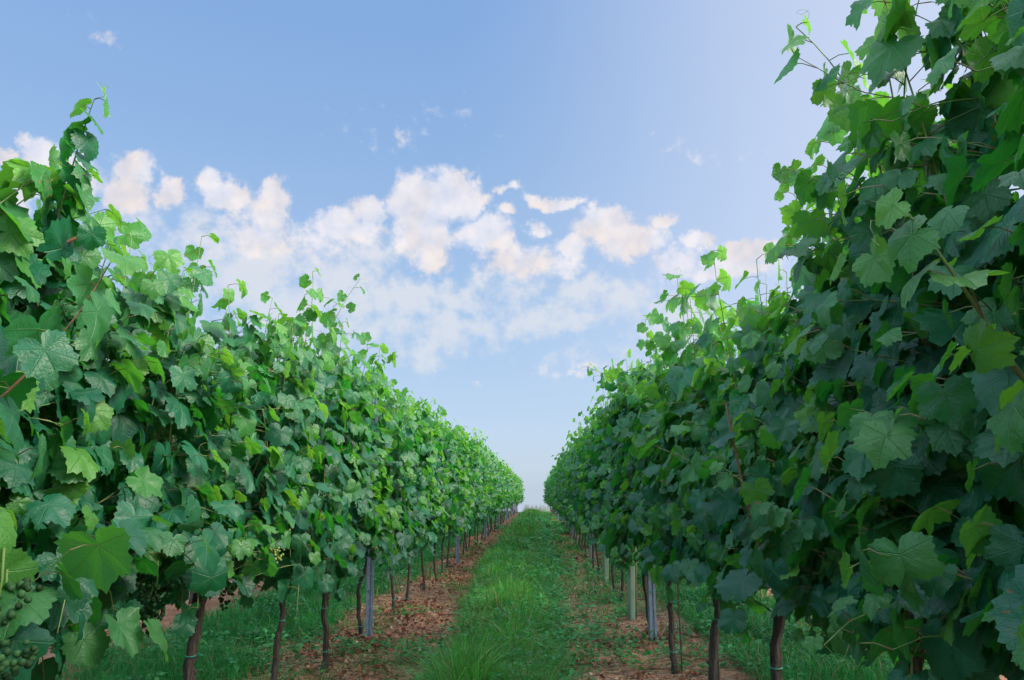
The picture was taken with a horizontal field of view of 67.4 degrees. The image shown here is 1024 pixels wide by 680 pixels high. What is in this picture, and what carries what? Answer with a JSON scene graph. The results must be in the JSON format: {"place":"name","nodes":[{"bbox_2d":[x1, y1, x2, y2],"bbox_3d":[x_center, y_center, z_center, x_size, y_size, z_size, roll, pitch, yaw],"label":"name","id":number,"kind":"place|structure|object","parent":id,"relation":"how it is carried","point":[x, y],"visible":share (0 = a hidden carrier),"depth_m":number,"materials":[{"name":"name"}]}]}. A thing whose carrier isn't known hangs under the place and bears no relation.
{"place":"outdoors","nodes":[
{"label":"outdoors","id":0,"kind":"place"},
{"bbox_2d":[39,511,928,679],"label":"alley grass","id":1,"kind":"structure","parent":0,"point":[809,673],"depth_m":6.63,"materials":[{"name":"green plant"}]},
{"bbox_2d":[0,0,1023,511],"label":"sky","id":2,"kind":"structure","parent":0,"point":[511,186],"materials":[{"name":"blue"}]},
{"bbox_2d":[38,512,1006,679],"bbox_3d":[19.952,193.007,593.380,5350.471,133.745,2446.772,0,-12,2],"label":"ground","id":3,"kind":"structure","parent":0,"point":[171,612],"depth_m":6.89,"materials":[{"name":"soil"}]},
{"bbox_2d":[0,157,167,679],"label":"grape vine","id":4,"kind":"object","parent":3,"relation":"on","point":[34,354],"visible":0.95,"depth_m":1.68,"materials":[{"name":"green plant"}]},
{"bbox_2d":[0,82,285,655],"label":"grape vine","id":5,"kind":"object","parent":3,"relation":"on","point":[137,496],"visible":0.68,"depth_m":2.24,"materials":[{"name":"green plant"}]},
{"bbox_2d":[188,427,223,603],"bbox_3d":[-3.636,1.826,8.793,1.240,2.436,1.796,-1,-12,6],"label":"trellis post","id":6,"kind":"object","parent":3,"relation":"on","point":[190,597],"visible":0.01,"depth_m":8.70,"materials":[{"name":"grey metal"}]},
{"bbox_2d":[117,225,346,679],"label":"grape vine","id":7,"kind":"object","parent":3,"relation":"on","point":[248,551],"visible":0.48,"depth_m":3.31,"materials":[{"name":"green plant"}]},
{"bbox_2d":[184,268,365,679],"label":"grape vine","id":8,"kind":"object","parent":3,"relation":"on","point":[306,550],"visible":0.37,"depth_m":4.24,"materials":[{"name":"green plant"}]},
{"bbox_2d":[263,299,412,674],"bbox_3d":[-1.285,1.142,5.610,1.188,2.496,2.082,0,-12,2],"label":"grape vine","id":9,"kind":"object","parent":3,"relation":"on","point":[363,520],"visible":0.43,"depth_m":5.31,"materials":[{"name":"green plant"}]},
{"bbox_2d":[365,398,377,642],"bbox_3d":[-1.218,1.673,6.650,0.075,2.380,0.055,1,-11,-8],"label":"trellis post","id":10,"kind":"object","parent":3,"relation":"on","point":[369,598],"visible":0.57,"depth_m":6.54,"materials":[{"name":"metal"}]},
{"bbox_2d":[350,343,434,635],"bbox_3d":[-1.281,1.404,6.869,0.912,2.532,2.050,0,-12,2],"label":"grape vine","id":11,"kind":"object","parent":3,"relation":"on","point":[396,446],"visible":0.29,"depth_m":6.98,"materials":[{"name":"green plant"}]},
{"bbox_2d":[146,504,672,679],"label":"grass strip","id":12,"kind":"object","parent":3,"relation":"on","point":[449,670],"depth_m":6.54,"materials":[{"name":"green plant"}]},
{"bbox_2d":[381,391,449,615],"bbox_3d":[-1.207,1.696,7.999,1.130,2.386,1.991,0,-12,1],"label":"grape vine","id":13,"kind":"object","parent":3,"relation":"on","point":[415,503],"visible":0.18,"depth_m":8.00,"materials":[{"name":"green plant"}]},
{"bbox_2d":[383,377,461,601],"bbox_3d":[-1.187,1.787,9.005,1.184,2.613,1.957,-1,-12,5],"label":"grape vine","id":14,"kind":"object","parent":3,"relation":"on","point":[432,464],"visible":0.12,"depth_m":9.01,"materials":[{"name":"green plant"}]},
{"bbox_2d":[415,397,474,590],"bbox_3d":[-1.037,2.039,10.132,1.115,2.558,1.663,0,-12,1],"label":"grape vine","id":15,"kind":"object","parent":3,"relation":"on","point":[447,438],"visible":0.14,"depth_m":9.98,"materials":[{"name":"green plant"}]},
{"bbox_2d":[456,525,459,563],"bbox_3d":[-0.964,3.098,13.807,0.075,2.380,0.044,2,-11,-7],"label":"trellis post","id":16,"kind":"object","parent":3,"relation":"on","point":[457,548],"visible":0.11,"depth_m":13.67,"materials":[{"name":"metal"}]},
{"bbox_2d":[431,400,485,579],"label":"grape vine","id":17,"kind":"object","parent":3,"relation":"on","point":[455,479],"visible":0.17,"depth_m":11.05,"materials":[{"name":"green plant"}]},
{"bbox_2d":[441,425,476,572],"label":"grape vine","id":18,"kind":"object","parent":3,"relation":"on","point":[462,463],"visible":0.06,"depth_m":12.20,"materials":[{"name":"green plant"}]},
{"bbox_2d":[440,419,481,566],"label":"grape vine","id":19,"kind":"object","parent":3,"relation":"on","point":[468,463],"visible":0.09,"depth_m":13.11,"materials":[{"name":"green plant"}]},
{"bbox_2d":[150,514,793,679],"bbox_3d":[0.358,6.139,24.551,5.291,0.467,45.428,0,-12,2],"label":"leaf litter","id":20,"kind":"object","parent":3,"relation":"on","point":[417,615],"visible":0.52,"depth_m":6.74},
{"bbox_2d":[457,426,488,525],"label":"grape vine","id":21,"kind":"object","parent":3,"relation":"on","point":[474,461],"visible":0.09,"depth_m":14.32,"materials":[{"name":"green plant"}]},
{"bbox_2d":[462,441,491,555],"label":"grape vine","id":22,"kind":"object","parent":3,"relation":"on","point":[480,487],"visible":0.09,"depth_m":15.29,"materials":[{"name":"green plant"}]},
{"bbox_2d":[465,427,494,550],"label":"grape vine","id":23,"kind":"object","parent":3,"relation":"on","point":[475,437],"visible":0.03,"depth_m":16.26,"materials":[{"name":"green plant"}]},
{"bbox_2d":[468,450,493,547],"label":"grape vine","id":24,"kind":"object","parent":3,"relation":"on","point":[486,494],"visible":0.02,"depth_m":17.18,"materials":[{"name":"green plant"}]},
{"bbox_2d":[474,434,495,542],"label":"grape vine","id":25,"kind":"object","parent":3,"relation":"on","point":[488,479],"visible":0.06,"depth_m":18.55,"materials":[{"name":"green plant"}]},
{"bbox_2d":[484,515,486,537],"bbox_3d":[-0.718,4.532,20.980,0.075,2.380,0.044,0,-12,2],"label":"trellis post","id":26,"kind":"object","parent":3,"relation":"on","point":[485,523],"visible":0.1,"depth_m":20.84,"materials":[{"name":"metal"}]},
{"bbox_2d":[476,451,500,541],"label":"grape vine","id":27,"kind":"object","parent":3,"relation":"on","point":[495,506],"visible":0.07,"depth_m":19.31,"materials":[{"name":"green plant"}]},
{"bbox_2d":[481,450,505,540],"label":"grape vine","id":28,"kind":"object","parent":3,"relation":"on","point":[499,500],"visible":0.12,"depth_m":20.48,"materials":[{"name":"green plant"}]},
{"bbox_2d":[483,452,504,531],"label":"grape vine","id":29,"kind":"object","parent":3,"relation":"on","point":[496,484],"visible":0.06,"depth_m":21.38,"materials":[{"name":"green plant"}]},
{"bbox_2d":[487,457,506,534],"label":"grape vine","id":30,"kind":"object","parent":3,"relation":"on","point":[502,494],"visible":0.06,"depth_m":22.41,"materials":[{"name":"green plant"}]},
{"bbox_2d":[489,454,508,533],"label":"grape vine","id":31,"kind":"object","parent":3,"relation":"on","point":[499,482],"visible":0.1,"depth_m":23.46,"materials":[{"name":"green plant"}]},
{"bbox_2d":[491,458,509,529],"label":"grape vine","id":32,"kind":"object","parent":3,"relation":"on","point":[502,476],"visible":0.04,"depth_m":25.64,"materials":[{"name":"green plant"}]},
{"bbox_2d":[494,458,508,526],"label":"grape vine","id":33,"kind":"object","parent":3,"relation":"on","point":[502,490],"visible":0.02,"depth_m":26.49,"materials":[{"name":"green plant"}]},
{"bbox_2d":[495,470,509,527],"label":"grape vine","id":34,"kind":"object","parent":3,"relation":"on","point":[504,493],"visible":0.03,"depth_m":27.48,"materials":[{"name":"green plant"}]},
{"bbox_2d":[497,465,512,516],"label":"grape vine","id":35,"kind":"object","parent":3,"relation":"on","point":[508,492],"visible":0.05,"depth_m":28.71,"materials":[{"name":"green plant"}]},
{"bbox_2d":[500,460,514,522],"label":"grape vine","id":36,"kind":"object","parent":3,"relation":"on","point":[508,496],"visible":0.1,"depth_m":29.59,"materials":[{"name":"green plant"}]},
{"bbox_2d":[501,462,515,523],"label":"grape vine","id":37,"kind":"object","parent":3,"relation":"on","point":[511,497],"visible":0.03,"depth_m":30.57,"materials":[{"name":"green plant"}]},
{"bbox_2d":[502,466,514,522],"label":"grape vine","id":38,"kind":"object","parent":3,"relation":"on","point":[511,499],"visible":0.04,"depth_m":31.66,"materials":[{"name":"green plant"}]},
{"bbox_2d":[503,466,515,522],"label":"grape vine","id":39,"kind":"object","parent":3,"relation":"on","point":[510,491],"visible":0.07,"depth_m":32.77,"materials":[{"name":"green plant"}]},
{"bbox_2d":[504,468,516,519],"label":"grape vine","id":40,"kind":"object","parent":3,"relation":"on","point":[512,493],"visible":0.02,"depth_m":33.71,"materials":[{"name":"green plant"}]},
{"bbox_2d":[504,466,518,512],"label":"grape vine","id":41,"kind":"object","parent":3,"relation":"on","point":[511,487],"visible":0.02,"depth_m":35.90,"materials":[{"name":"green plant"}]},
{"bbox_2d":[102,513,929,679],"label":"weeds","id":42,"kind":"object","parent":3,"relation":"on","point":[552,558],"visible":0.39,"depth_m":6.51,"materials":[{"name":"green plant"}]},
{"bbox_2d":[510,470,521,513],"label":"grape vine","id":43,"kind":"object","parent":3,"relation":"on","point":[517,487],"visible":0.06,"depth_m":41.87,"materials":[{"name":"green plant"}]},
{"bbox_2d":[516,477,524,511],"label":"grape vine","id":44,"kind":"object","parent":3,"relation":"on","point":[521,482],"visible":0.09,"depth_m":53.22,"materials":[{"name":"green plant"}]},
{"bbox_2d":[548,465,556,500],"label":"grape vine","id":45,"kind":"object","parent":3,"relation":"on","point":[551,484],"visible":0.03,"depth_m":28.78,"materials":[{"name":"green plant"}]},
{"bbox_2d":[551,456,570,535],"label":"grape vine","id":46,"kind":"object","parent":3,"relation":"on","point":[556,467],"visible":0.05,"depth_m":22.39,"materials":[{"name":"green plant"}]},
{"bbox_2d":[553,448,570,536],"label":"grape vine","id":47,"kind":"object","parent":3,"relation":"on","point":[559,490],"visible":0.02,"depth_m":21.62,"materials":[{"name":"green plant"}]},
{"bbox_2d":[550,469,574,538],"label":"grape vine","id":48,"kind":"object","parent":3,"relation":"on","point":[552,482],"visible":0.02,"depth_m":20.75,"materials":[{"name":"green plant"}]},
{"bbox_2d":[551,434,580,543],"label":"grape vine","id":49,"kind":"object","parent":3,"relation":"on","point":[560,481],"visible":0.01,"depth_m":18.79,"materials":[{"name":"green plant"}]},
{"bbox_2d":[553,430,579,548],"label":"grape vine","id":50,"kind":"object","parent":3,"relation":"on","point":[560,488],"visible":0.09,"depth_m":17.44,"materials":[{"name":"green plant"}]},
{"bbox_2d":[549,445,583,551],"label":"grape vine","id":51,"kind":"object","parent":3,"relation":"on","point":[563,464],"visible":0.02,"depth_m":16.28,"materials":[{"name":"green plant"}]},
{"bbox_2d":[553,451,586,556],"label":"grape vine","id":52,"kind":"object","parent":3,"relation":"on","point":[565,467],"visible":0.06,"depth_m":15.09,"materials":[{"name":"green plant"}]},
{"bbox_2d":[556,453,593,537],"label":"grape vine","id":53,"kind":"object","parent":3,"relation":"on","point":[561,506],"visible":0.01,"depth_m":14.13,"materials":[{"name":"green plant"}]},
{"bbox_2d":[557,433,594,567],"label":"grape vine","id":54,"kind":"object","parent":3,"relation":"on","point":[568,472],"visible":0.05,"depth_m":12.87,"materials":[{"name":"green plant"}]},
{"bbox_2d":[565,408,600,574],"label":"grape vine","id":55,"kind":"object","parent":3,"relation":"on","point":[581,477],"visible":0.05,"depth_m":11.82,"materials":[{"name":"green plant"}]},
{"bbox_2d":[563,392,616,591],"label":"grape vine","id":56,"kind":"object","parent":3,"relation":"on","point":[582,499],"visible":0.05,"depth_m":9.65,"materials":[{"name":"green plant"}]},
{"bbox_2d":[590,533,592,557],"bbox_3d":[1.415,3.088,13.749,0.075,2.380,0.042,-1,-12,2],"label":"trellis post","id":57,"kind":"object","parent":3,"relation":"on","point":[591,548],"visible":0.07,"depth_m":13.59,"materials":[{"name":"metal"}]},
{"bbox_2d":[569,385,638,602],"bbox_3d":[1.280,1.851,9.083,1.222,2.526,1.992,-1,-12,5],"label":"grape vine","id":58,"kind":"object","parent":3,"relation":"on","point":[599,508],"visible":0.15,"depth_m":8.97,"materials":[{"name":"green plant"}]},
{"bbox_2d":[602,549,609,583],"bbox_3d":[1.325,3.001,10.783,0.124,1.010,0.064,5,-13,-15],"label":"plant guard","id":59,"kind":"object","parent":3,"relation":"on","point":[606,566],"visible":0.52,"depth_m":10.72,"materials":[{"name":"plastic"}]},
{"bbox_2d":[580,349,654,622],"bbox_3d":[1.165,1.334,6.885,1.105,2.669,1.734,0,-12,2],"label":"grape vine","id":60,"kind":"object","parent":3,"relation":"on","point":[612,535],"visible":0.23,"depth_m":6.64,"materials":[{"name":"green plant"}]},
{"bbox_2d":[627,547,636,620],"bbox_3d":[1.200,2.405,7.696,0.124,0.970,0.064,8,-14,-26],"label":"plant guard","id":61,"kind":"object","parent":3,"relation":"on","point":[631,587],"visible":0.95,"depth_m":7.65,"materials":[{"name":"plastic"}]},
{"bbox_2d":[582,315,682,673],"bbox_3d":[1.104,1.051,5.423,1.209,2.639,1.429,5,-13,-21],"label":"grape vine","id":62,"kind":"object","parent":3,"relation":"on","point":[637,518],"visible":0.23,"depth_m":5.39,"materials":[{"name":"green plant"}]},
{"bbox_2d":[643,467,657,643],"bbox_3d":[1.176,1.661,6.594,0.075,2.380,0.055,2,-13,-10],"label":"trellis post","id":63,"kind":"object","parent":3,"relation":"on","point":[651,604],"visible":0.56,"depth_m":6.45,"materials":[{"name":"metal"}]},
{"bbox_2d":[630,268,773,679],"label":"grape vine","id":64,"kind":"object","parent":3,"relation":"on","point":[681,556],"visible":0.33,"depth_m":4.19,"materials":[{"name":"green plant"}]},
{"bbox_2d":[637,242,898,679],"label":"grape vine","id":65,"kind":"object","parent":3,"relation":"on","point":[726,571],"visible":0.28,"depth_m":3.08,"materials":[{"name":"green plant"}]},
{"bbox_2d":[709,0,1023,679],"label":"grape vine","id":66,"kind":"object","parent":3,"relation":"on","point":[946,446],"visible":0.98,"depth_m":1.43,"materials":[{"name":"green plant"}]},
{"bbox_2d":[730,11,1022,679],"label":"grape vine","id":67,"kind":"object","parent":3,"relation":"on","point":[809,493],"visible":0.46,"depth_m":2.12,"materials":[{"name":"green plant"}]}
]}

